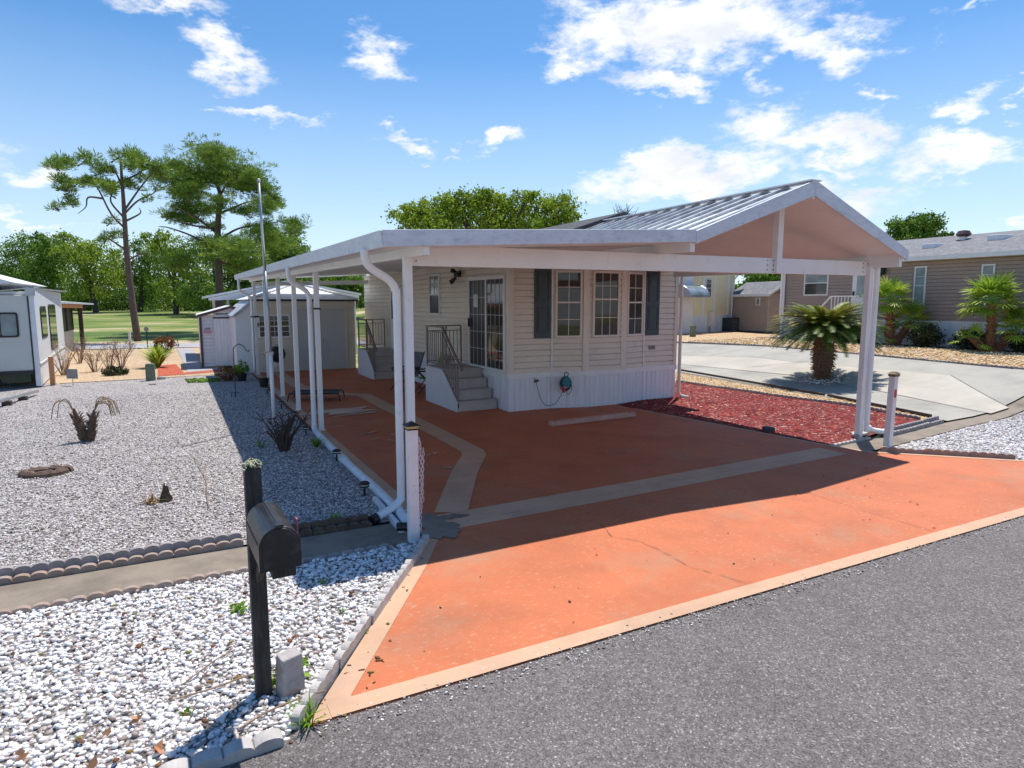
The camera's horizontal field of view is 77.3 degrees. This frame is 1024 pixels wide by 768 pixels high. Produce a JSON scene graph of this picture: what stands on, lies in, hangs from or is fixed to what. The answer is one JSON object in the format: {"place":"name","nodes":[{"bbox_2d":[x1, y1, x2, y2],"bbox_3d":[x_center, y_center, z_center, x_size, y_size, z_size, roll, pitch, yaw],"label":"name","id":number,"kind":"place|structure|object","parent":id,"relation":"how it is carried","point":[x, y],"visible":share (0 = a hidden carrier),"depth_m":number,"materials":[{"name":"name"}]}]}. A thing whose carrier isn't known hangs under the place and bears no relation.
{"place":"outdoors","nodes":[
{"label":"outdoors","id":0,"kind":"place"},
{"bbox_2d":[9,347,223,383],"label":"sand ground","id":1,"kind":"structure","parent":0,"point":[134,365],"depth_m":24.19,"materials":[{"name":"beige sand"}]},
{"bbox_2d":[61,301,93,353],"bbox_3d":[-21.443,-2.570,28.125,4.200,2.830,15.090,-4,8,-27],"label":"porch","id":2,"kind":"object","parent":1,"relation":"on","point":[67,317],"visible":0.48,"depth_m":31.52,"materials":[{"name":"metal"}]},
{"bbox_2d":[195,305,255,367],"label":"garden shed","id":3,"kind":"structure","parent":1,"relation":"on","point":[214,340],"depth_m":23.87,"materials":[{"name":"white plastic"}]},
{"bbox_2d":[214,319,231,364],"bbox_3d":[-10.648,-1.587,24.069,0.950,1.740,0.010,-4,8,-27],"label":"door","id":4,"kind":"structure","parent":3,"relation":"in","point":[221,327],"depth_m":23.97,"materials":[{"name":"white plastic"}]},
{"bbox_2d":[158,364,223,375],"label":"mulch ground","id":5,"kind":"structure","parent":0,"point":[170,369],"depth_m":22.34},
{"bbox_2d":[135,343,175,367],"bbox_3d":[-13.253,-1.107,23.768,1.637,1.023,1.541,-4,8,-27],"label":"lily clump","id":6,"kind":"object","parent":5,"relation":"on","point":[156,357],"visible":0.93,"depth_m":23.61,"materials":[{"name":"green plant"}]},
{"bbox_2d":[0,373,398,567],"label":"gravel ground","id":7,"kind":"structure","parent":0,"point":[93,390],"depth_m":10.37,"materials":[{"name":"white gravel"}]},
{"bbox_2d":[0,288,66,386],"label":"travel trailer","id":8,"kind":"object","parent":7,"relation":"on","point":[31,323],"visible":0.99,"depth_m":18.02,"materials":[{"name":"white metal"}]},
{"bbox_2d":[0,275,46,290],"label":"canopy roof","id":9,"kind":"structure","parent":8,"relation":"on","point":[8,283],"depth_m":19.46,"materials":[{"name":"white metal"}]},
{"bbox_2d":[17,465,73,478],"bbox_3d":[-6.541,1.250,8.990,0.649,0.162,0.439,-4,8,-27],"label":"rock ring","id":10,"kind":"object","parent":7,"relation":"on","point":[46,472],"visible":0.85,"depth_m":8.90,"materials":[{"name":"brown stone"}]},
{"bbox_2d":[14,553,97,575],"bbox_3d":[-4.079,1.663,5.745,0.610,0.177,0.051,-4,7,-28],"label":"scalloped edger","id":11,"kind":"object","parent":7,"relation":"on","point":[56,563],"visible":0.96,"depth_m":5.72,"materials":[{"name":"concrete"}]},
{"bbox_2d":[51,396,119,441],"bbox_3d":[-7.320,0.644,11.034,1.021,0.820,0.436,-6,10,-41],"label":"dead cycad","id":12,"kind":"object","parent":7,"relation":"on","point":[83,434],"visible":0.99,"depth_m":11.08,"materials":[{"name":"brown plant"}]},
{"bbox_2d":[97,550,172,570],"bbox_3d":[-3.495,1.661,5.950,0.610,0.127,0.050,-5,7,-28],"label":"scalloped edger","id":13,"kind":"object","parent":7,"relation":"on","point":[137,559],"visible":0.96,"depth_m":5.93,"materials":[{"name":"grey concrete"}]},
{"bbox_2d":[99,541,173,561],"bbox_3d":[-3.531,1.624,6.036,0.610,0.177,0.050,-4,9,-28],"label":"scalloped edger","id":14,"kind":"object","parent":7,"relation":"on","point":[112,556],"visible":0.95,"depth_m":6.01,"materials":[{"name":"concrete"}]},
{"bbox_2d":[173,531,241,550],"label":"scalloped edger","id":15,"kind":"object","parent":7,"relation":"on","point":[194,541],"visible":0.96,"depth_m":6.29,"materials":[{"name":"concrete"}]},
{"bbox_2d":[174,538,243,557],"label":"scalloped edger","id":16,"kind":"object","parent":7,"relation":"on","point":[212,547],"visible":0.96,"depth_m":6.22,"materials":[{"name":"grey concrete"}]},
{"bbox_2d":[257,178,277,425],"bbox_3d":[-4.689,-1.518,12.324,0.198,4.715,0.197,0,7,1],"label":"flagpole","id":17,"kind":"object","parent":7,"relation":"on","point":[270,353],"visible":0.86,"depth_m":12.32,"materials":[{"name":"metal"}]},
{"bbox_2d":[253,410,309,451],"bbox_3d":[-3.757,0.770,10.359,0.754,0.744,0.808,4,8,28],"label":"bare bush","id":18,"kind":"object","parent":7,"relation":"on","point":[283,441],"visible":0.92,"depth_m":10.32,"materials":[{"name":"brown plant"}]},
{"bbox_2d":[312,428,406,521],"bbox_3d":[-2.358,1.193,9.302,0.175,0.136,5.636,-4,8,-27],"label":"drain pipe","id":19,"kind":"object","parent":7,"relation":"on","point":[383,496],"visible":0.78,"depth_m":8.55,"materials":[{"name":"white plastic"}]},
{"bbox_2d":[177,349,222,371],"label":"walkway","id":20,"kind":"structure","parent":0,"point":[190,360],"depth_m":26.11,"materials":[{"name":"grey concrete"}]},
{"bbox_2d":[0,541,418,767],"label":"gravel ground","id":21,"kind":"structure","parent":0,"point":[130,739],"depth_m":4.17,"materials":[{"name":"white gravel"}]},
{"bbox_2d":[2,577,376,767],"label":"leaf litter","id":22,"kind":"object","parent":21,"relation":"on","point":[204,720],"visible":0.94,"depth_m":4.44,"materials":[{"name":"brown plant"}]},
{"bbox_2d":[241,458,301,699],"bbox_3d":[-1.346,1.230,3.615,0.226,1.550,0.706,-4,8,-27],"label":"mailbox","id":23,"kind":"object","parent":21,"relation":"on","point":[273,542],"visible":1,"depth_m":3.71,"materials":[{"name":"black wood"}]},
{"bbox_2d":[258,522,301,573],"bbox_3d":[-1.188,0.832,3.277,0.208,0.244,0.053,-4,8,-30],"label":"door","id":24,"kind":"structure","parent":23,"relation":"in","point":[279,547],"depth_m":3.26,"materials":[{"name":"black metal"}]},
{"bbox_2d":[275,646,304,697],"bbox_3d":[-1.373,1.783,3.954,0.110,0.269,0.149,7,10,42],"label":"concrete block","id":25,"kind":"object","parent":21,"relation":"on","point":[290,680],"depth_m":3.91,"materials":[{"name":"grey concrete"}]},
{"bbox_2d":[281,691,326,729],"bbox_3d":[-1.174,1.878,3.639,0.256,0.160,0.268,0,7,4],"label":"grass tuft","id":26,"kind":"object","parent":21,"relation":"on","point":[309,714],"visible":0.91,"depth_m":3.65,"materials":[{"name":"green plant"}]},
{"bbox_2d":[402,421,420,542],"bbox_3d":[-0.993,0.981,6.397,0.150,1.245,0.150,-4,8,-27],"label":"marker post","id":27,"kind":"object","parent":21,"relation":"on","point":[411,428],"visible":0.88,"depth_m":6.36,"materials":[{"name":"white plastic"}]},
{"bbox_2d":[418,437,424,531],"bbox_3d":[-0.914,1.002,6.414,0.064,0.984,0.084,2,8,18],"label":"plastic chain","id":28,"kind":"object","parent":27,"relation":"hanging from","point":[421,482],"visible":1,"depth_m":6.39,"materials":[{"name":"white plastic"}]},
{"bbox_2d":[74,338,357,350],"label":"verge","id":29,"kind":"structure","parent":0,"point":[151,342],"depth_m":39.62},
{"bbox_2d":[37,143,172,340],"bbox_3d":[-24.772,-8.892,39.904,7.221,12.645,6.875,-4,8,-27],"label":"pine tree","id":30,"kind":"object","parent":29,"relation":"on","point":[136,158],"visible":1,"depth_m":39.63,"materials":[{"name":"green plant"}]},
{"bbox_2d":[75,340,359,348],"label":"road","id":31,"kind":"structure","parent":0,"point":[98,346],"depth_m":36.37,"materials":[{"name":"grey asphalt"}]},
{"bbox_2d":[0,0,1023,291],"label":"sky","id":32,"kind":"structure","parent":0,"point":[360,107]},
{"bbox_2d":[58,304,1023,546],"bbox_3d":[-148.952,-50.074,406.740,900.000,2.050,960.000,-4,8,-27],"label":"ground","id":33,"kind":"structure","parent":0,"point":[102,326],"depth_m":57.08,"materials":[{"name":"green plant"}]},
{"bbox_2d":[0,229,65,291],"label":"oak tree","id":34,"kind":"object","parent":33,"relation":"on","point":[11,256],"visible":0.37,"depth_m":85.52,"materials":[{"name":"green plant"}]},
{"bbox_2d":[6,228,79,299],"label":"oak tree","id":35,"kind":"object","parent":33,"relation":"on","point":[42,265],"visible":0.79,"depth_m":79.45,"materials":[{"name":"green plant"}]},
{"bbox_2d":[0,595,86,614],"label":"scalloped edger","id":36,"kind":"object","parent":33,"relation":"on","point":[40,605],"visible":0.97,"depth_m":5.03,"materials":[{"name":"grey concrete"}]},
{"bbox_2d":[12,563,96,583],"bbox_3d":[-4.035,1.699,5.665,0.610,0.127,0.050,-4,11,-27],"label":"scalloped edger","id":37,"kind":"object","parent":33,"relation":"on","point":[52,573],"visible":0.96,"depth_m":5.64,"materials":[{"name":"grey concrete"}]},
{"bbox_2d":[48,230,135,312],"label":"oak tree","id":38,"kind":"object","parent":33,"relation":"on","point":[87,255],"visible":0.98,"depth_m":77.60,"materials":[{"name":"green plant"}]},
{"bbox_2d":[55,261,135,310],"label":"oak tree","id":39,"kind":"object","parent":33,"relation":"on","point":[68,297],"visible":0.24,"depth_m":94.80,"materials":[{"name":"green plant"}]},
{"bbox_2d":[66,269,172,310],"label":"oak tree","id":40,"kind":"object","parent":33,"relation":"on","point":[110,306],"visible":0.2,"depth_m":95.99,"materials":[{"name":"green plant"}]},
{"bbox_2d":[87,580,172,601],"bbox_3d":[-3.169,1.745,5.326,0.610,0.122,0.050,-3,6,-28],"label":"scalloped edger","id":41,"kind":"object","parent":33,"relation":"on","point":[131,589],"visible":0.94,"depth_m":5.30,"materials":[{"name":"grey concrete"}]},
{"bbox_2d":[103,232,177,311],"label":"oak tree","id":42,"kind":"object","parent":33,"relation":"on","point":[142,295],"visible":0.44,"depth_m":84.61,"materials":[{"name":"green plant"}]},
{"bbox_2d":[137,227,214,313],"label":"oak tree","id":43,"kind":"object","parent":33,"relation":"on","point":[158,238],"visible":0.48,"depth_m":76.44,"materials":[{"name":"green plant"}]},
{"bbox_2d":[173,566,247,585],"bbox_3d":[-2.624,1.712,5.612,0.610,0.122,0.050,-3,8,-27],"label":"scalloped edger","id":44,"kind":"object","parent":33,"relation":"on","point":[200,577],"visible":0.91,"depth_m":5.58,"materials":[{"name":"grey concrete"}]},
{"bbox_2d":[0,523,421,609],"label":"gutter","id":45,"kind":"object","parent":33,"relation":"on","point":[32,593],"visible":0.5,"depth_m":5.80,"materials":[{"name":"concrete"}]},
{"bbox_2d":[168,236,261,312],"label":"oak tree","id":46,"kind":"object","parent":33,"relation":"on","point":[198,302],"visible":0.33,"depth_m":73.35,"materials":[{"name":"green plant"}]},
{"bbox_2d":[159,728,283,767],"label":"scalloped edger","id":47,"kind":"object","parent":33,"relation":"on","point":[241,749],"visible":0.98,"depth_m":3.35,"materials":[{"name":"grey concrete"}]},
{"bbox_2d":[145,131,315,314],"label":"pine tree","id":48,"kind":"object","parent":33,"relation":"on","point":[187,184],"visible":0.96,"depth_m":49.53,"materials":[{"name":"green plant"}]},
{"bbox_2d":[224,300,253,372],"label":"wall","id":49,"kind":"structure","parent":33,"relation":"on","point":[239,315],"depth_m":21.90,"materials":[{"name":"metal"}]},
{"bbox_2d":[251,229,312,281],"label":"oak tree","id":50,"kind":"object","parent":33,"relation":"on","point":[291,254],"visible":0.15,"depth_m":72.40,"materials":[{"name":"green plant"}]},
{"bbox_2d":[290,660,338,730],"bbox_3d":[-1.188,1.901,3.897,0.050,0.167,0.590,0,7,7],"label":"scalloped edger","id":51,"kind":"object","parent":33,"relation":"on","point":[328,675],"visible":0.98,"depth_m":3.87,"materials":[{"name":"grey concrete"}]},
{"bbox_2d":[281,275,364,304],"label":"oak tree","id":52,"kind":"object","parent":33,"relation":"on","point":[358,288],"visible":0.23,"depth_m":68.84,"materials":[{"name":"green plant"}]},
{"bbox_2d":[311,514,368,530],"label":"scalloped edger","id":53,"kind":"object","parent":33,"relation":"on","point":[339,520],"visible":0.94,"depth_m":6.88,"materials":[{"name":"brown stone"}]},
{"bbox_2d":[313,520,371,535],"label":"scalloped edger","id":54,"kind":"object","parent":33,"relation":"on","point":[339,527],"visible":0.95,"depth_m":6.79,"materials":[{"name":"brown stone"}]},
{"bbox_2d":[334,616,370,673],"bbox_3d":[-1.111,1.828,4.481,0.051,0.167,0.590,4,7,6],"label":"scalloped edger","id":55,"kind":"object","parent":33,"relation":"on","point":[349,646],"visible":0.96,"depth_m":4.42,"materials":[{"name":"grey concrete"}]},
{"bbox_2d":[367,581,396,624],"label":"scalloped edger","id":56,"kind":"object","parent":33,"relation":"on","point":[382,601],"visible":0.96,"depth_m":5.02,"materials":[{"name":"grey concrete"}]},
{"bbox_2d":[380,183,586,228],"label":"oak tree","id":57,"kind":"object","parent":33,"relation":"on","point":[479,207],"visible":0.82,"depth_m":44.35,"materials":[{"name":"green plant"}]},
{"bbox_2d":[677,274,744,333],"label":"yellow house","id":58,"kind":"structure","parent":33,"relation":"on","point":[705,314],"depth_m":35.98,"materials":[{"name":"beige paint"}]},
{"bbox_2d":[735,273,780,289],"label":"oak tree","id":59,"kind":"object","parent":33,"relation":"on","point":[758,277],"visible":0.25,"depth_m":60.25,"materials":[{"name":"green plant"}]},
{"bbox_2d":[861,274,934,345],"bbox_3d":[14.741,-2.770,24.400,2.809,2.803,2.043,1,7,9],"label":"fan palm","id":60,"kind":"object","parent":33,"relation":"on","point":[889,307],"visible":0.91,"depth_m":24.31,"materials":[{"name":"green plant"}]},
{"bbox_2d":[884,208,954,240],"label":"oak tree","id":61,"kind":"object","parent":33,"relation":"on","point":[927,225],"visible":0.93,"depth_m":57.63,"materials":[{"name":"green plant"}]},
{"bbox_2d":[839,398,1023,450],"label":"gutter","id":62,"kind":"object","parent":33,"relation":"on","point":[873,443],"visible":0.96,"depth_m":12.21,"materials":[{"name":"concrete"}]},
{"bbox_2d":[948,270,1023,351],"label":"fan palm","id":63,"kind":"object","parent":33,"relation":"on","point":[993,287],"visible":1,"depth_m":21.13,"materials":[{"name":"green plant"}]},
{"bbox_2d":[221,517,1023,767],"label":"road","id":64,"kind":"structure","parent":0,"point":[913,659],"depth_m":3.94,"materials":[{"name":"grey asphalt"}]},
{"bbox_2d":[317,513,1023,738],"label":"grit","id":65,"kind":"object","parent":64,"relation":"on","point":[498,676],"visible":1,"depth_m":4.68,"materials":[{"name":"grey gravel"}]},
{"bbox_2d":[253,368,1023,726],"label":"driveway","id":66,"kind":"structure","parent":0,"point":[499,586],"depth_m":7.26,"materials":[{"name":"concrete"}]},
{"bbox_2d":[237,285,357,372],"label":"shed","id":67,"kind":"structure","parent":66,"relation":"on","point":[337,328],"depth_m":22.80,"materials":[{"name":"beige"}]},
{"bbox_2d":[258,314,290,337],"bbox_3d":[-8.218,-1.998,22.139,1.050,0.800,0.055,-4,8,-27],"label":"window","id":68,"kind":"structure","parent":67,"relation":"in","point":[286,330],"depth_m":22.15,"materials":[{"name":"glass"}]},
{"bbox_2d":[202,280,360,353],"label":"shed roof","id":69,"kind":"structure","parent":67,"relation":"attached to","point":[233,296],"depth_m":27.41,"materials":[{"name":"beige metal"}]},
{"bbox_2d":[297,309,315,369],"bbox_3d":[-7.225,-1.580,22.697,0.855,2.170,0.040,-4,8,-27],"label":"door","id":70,"kind":"structure","parent":67,"relation":"in","point":[302,319],"depth_m":22.62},
{"bbox_2d":[320,309,346,368],"bbox_3d":[-6.436,-1.628,23.080,0.870,2.170,0.080,-4,8,-27],"label":"door","id":71,"kind":"structure","parent":67,"relation":"in","point":[332,321],"depth_m":23.08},
{"bbox_2d":[254,373,422,514],"bbox_3d":[-4.923,0.551,14.564,0.170,0.001,16.700,-4,8,-27],"label":"painted band","id":72,"kind":"object","parent":66,"relation":"on","point":[388,489],"visible":0.6,"depth_m":9.98,"materials":[{"name":"beige paint"}]},
{"bbox_2d":[319,538,437,705],"bbox_3d":[-0.928,1.735,5.213,0.179,0.001,2.879,1,7,5],"label":"painted band","id":73,"kind":"object","parent":66,"relation":"on","point":[361,657],"visible":0.8,"depth_m":4.60,"materials":[{"name":"beige paint"}]},
{"bbox_2d":[274,372,485,511],"bbox_3d":[-3.857,0.492,15.018,1.877,0.001,16.871,-4,8,-27],"label":"painted band","id":74,"kind":"object","parent":66,"relation":"on","point":[456,495],"visible":0.78,"depth_m":9.66,"materials":[{"name":"beige paint"}]},
{"bbox_2d":[357,319,403,379],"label":"steps","id":75,"kind":"structure","parent":66,"relation":"on","point":[375,362],"depth_m":20.68,"materials":[{"name":"white concrete"}]},
{"bbox_2d":[420,513,460,538],"bbox_3d":[-0.784,1.517,6.900,0.446,0.001,0.877,-2,7,-14],"label":"bare patch","id":76,"kind":"object","parent":66,"relation":"on","point":[437,529],"visible":0.77,"depth_m":6.81,"materials":[{"name":"concrete"}]},
{"bbox_2d":[425,325,496,411],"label":"steps","id":77,"kind":"structure","parent":66,"relation":"on","point":[459,386],"depth_m":14.72,"materials":[{"name":"white concrete"}]},
{"bbox_2d":[364,212,688,411],"bbox_3d":[-0.643,-2.307,19.958,5.305,4.402,13.300,-4,8,-27],"label":"mobile home","id":78,"kind":"object","parent":66,"relation":"on","point":[604,337],"visible":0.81,"depth_m":14.84,"materials":[{"name":"beige plastic"}]},
{"bbox_2d":[429,274,440,314],"bbox_3d":[-2.137,-2.469,17.704,0.055,1.110,0.800,-4,8,-27],"label":"window","id":79,"kind":"structure","parent":78,"relation":"in","point":[434,279],"depth_m":17.68,"materials":[{"name":"grey glass"}]},
{"bbox_2d":[468,274,505,372],"bbox_3d":[-0.613,-1.418,14.813,0.110,2.130,1.970,-4,8,-27],"label":"sliding door","id":80,"kind":"structure","parent":78,"relation":"in","point":[486,294],"depth_m":14.72,"materials":[{"name":"white glass"}]},
{"bbox_2d":[555,270,582,337],"bbox_3d":[1.273,-1.788,14.354,0.630,1.500,0.055,-2,7,-12],"label":"window","id":81,"kind":"structure","parent":78,"relation":"in","point":[568,283],"depth_m":14.34,"materials":[{"name":"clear glass"}]},
{"bbox_2d":[592,271,620,336],"bbox_3d":[2.157,-1.829,14.678,0.740,1.500,0.055,-4,8,-27],"label":"window","id":82,"kind":"structure","parent":78,"relation":"in","point":[606,284],"depth_m":14.67,"materials":[{"name":"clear glass"}]},
{"bbox_2d":[627,272,643,335],"bbox_3d":[2.920,-1.895,15.200,0.620,1.500,0.055,-7,10,-43],"label":"window","id":83,"kind":"structure","parent":78,"relation":"in","point":[635,303],"depth_m":15.20,"materials":[{"name":"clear glass"}]},
{"bbox_2d":[234,179,908,524],"bbox_3d":[-1.218,-1.747,16.380,9.570,4.160,18.000,-4,8,-27],"label":"carport","id":84,"kind":"object","parent":66,"relation":"on","point":[811,227],"visible":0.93,"depth_m":9.56,"materials":[{"name":"metal"}]},
{"bbox_2d":[548,411,635,425],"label":"parking block","id":85,"kind":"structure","parent":66,"relation":"on","point":[590,419],"depth_m":12.92,"materials":[{"name":"grey concrete"}]},
{"bbox_2d":[437,448,845,527],"bbox_3d":[2.225,1.298,8.678,6.890,0.001,0.525,-4,8,-30],"label":"painted band","id":86,"kind":"object","parent":66,"relation":"on","point":[548,503],"visible":1,"depth_m":8.22,"materials":[{"name":"beige paint"}]},
{"bbox_2d":[327,507,1023,716],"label":"painted band","id":87,"kind":"object","parent":66,"relation":"on","point":[389,692],"visible":1,"depth_m":4.73,"materials":[{"name":"beige paint"}]},
{"bbox_2d":[637,409,1023,460],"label":"painted band","id":88,"kind":"object","parent":66,"relation":"on","point":[836,446],"visible":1,"depth_m":10.60,"materials":[{"name":"beige paint"}]},
{"bbox_2d":[621,382,917,444],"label":"mulch","id":89,"kind":"object","parent":0,"point":[819,406],"visible":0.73,"depth_m":14.07,"materials":[{"name":"red wood"}]},
{"bbox_2d":[675,372,926,419],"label":"gravel","id":90,"kind":"structure","parent":0,"point":[787,392],"depth_m":17.93,"materials":[{"name":"beige gravel"}]},
{"bbox_2d":[796,371,848,384],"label":"gravel ground","id":91,"kind":"structure","parent":0,"point":[841,378],"depth_m":18.54,"materials":[{"name":"grey gravel"}]},
{"bbox_2d":[762,302,890,379],"bbox_3d":[9.101,-1.246,18.645,3.372,2.295,3.357,-4,8,-27],"label":"sago palm","id":92,"kind":"object","parent":91,"relation":"on","point":[819,323],"visible":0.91,"depth_m":18.20,"materials":[{"name":"green plant"}]},
{"bbox_2d":[675,343,1023,420],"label":"driveway","id":93,"kind":"structure","parent":0,"point":[1005,386],"depth_m":17.97,"materials":[{"name":"concrete"}]},
{"bbox_2d":[681,369,824,395],"bbox_3d":[6.910,-0.109,19.244,0.050,0.120,6.026,-3,8,-22],"label":"landscape timber","id":94,"kind":"object","parent":93,"relation":"on","point":[776,386],"visible":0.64,"depth_m":18.58,"materials":[{"name":"grey wood"}]},
{"bbox_2d":[677,355,1008,412],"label":"driveway panel","id":95,"kind":"structure","parent":93,"relation":"on","point":[946,389],"depth_m":17.28,"materials":[{"name":"concrete"}]},
{"bbox_2d":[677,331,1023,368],"bbox_3d":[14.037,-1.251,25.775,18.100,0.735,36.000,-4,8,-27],"label":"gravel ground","id":96,"kind":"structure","parent":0,"point":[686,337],"depth_m":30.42,"materials":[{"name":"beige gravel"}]},
{"bbox_2d":[731,281,780,332],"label":"beige shed","id":97,"kind":"structure","parent":96,"relation":"on","point":[755,305],"depth_m":35.51,"materials":[{"name":"beige"}]},
{"bbox_2d":[762,337,1015,351],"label":"mulch ground","id":98,"kind":"structure","parent":0,"point":[913,345],"depth_m":24.02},
{"bbox_2d":[901,321,946,347],"bbox_3d":[15.242,-1.755,23.705,1.405,1.188,1.465,4,8,32],"label":"shrub","id":99,"kind":"object","parent":98,"relation":"on","point":[922,340],"visible":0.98,"depth_m":23.46,"materials":[{"name":"green plant"}]},
{"bbox_2d":[947,327,985,349],"bbox_3d":[15.984,-1.521,22.369,1.460,0.986,1.374,-4,8,-27],"label":"shrub","id":100,"kind":"object","parent":98,"relation":"on","point":[965,341],"visible":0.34,"depth_m":22.28,"materials":[{"name":"green plant"}]},
{"bbox_2d":[779,230,1023,350],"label":"taupe house","id":101,"kind":"structure","parent":0,"point":[935,272],"depth_m":24.28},
{"bbox_2d":[803,274,828,295],"bbox_3d":[13.564,-4.501,28.534,0.055,1.100,1.220,-4,8,-27],"label":"window","id":102,"kind":"structure","parent":101,"relation":"in","point":[814,285],"depth_m":28.55,"materials":[{"name":"grey glass"}]},
{"bbox_2d":[852,275,864,318],"bbox_3d":[14.591,-3.749,26.571,0.110,2.100,1.050,-4,8,-27],"label":"door","id":103,"kind":"structure","parent":101,"relation":"in","point":[858,281],"depth_m":26.76,"materials":[{"name":"white plastic"}]},
{"bbox_2d":[912,266,927,304],"bbox_3d":[15.651,-3.777,24.567,0.055,1.460,0.450,-4,8,-27],"label":"window","id":104,"kind":"structure","parent":101,"relation":"in","point":[920,273],"depth_m":24.55,"materials":[{"name":"grey glass"}]},
{"bbox_2d":[895,411,1023,459],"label":"gravel ground","id":105,"kind":"structure","parent":0,"point":[1016,415],"depth_m":11.47,"materials":[{"name":"white gravel"}]},
{"bbox_2d":[883,371,900,447],"bbox_3d":[6.288,0.430,10.608,0.158,1.280,0.156,-4,8,-27],"label":"marker post","id":106,"kind":"object","parent":105,"relation":"on","point":[894,376],"visible":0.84,"depth_m":10.57,"materials":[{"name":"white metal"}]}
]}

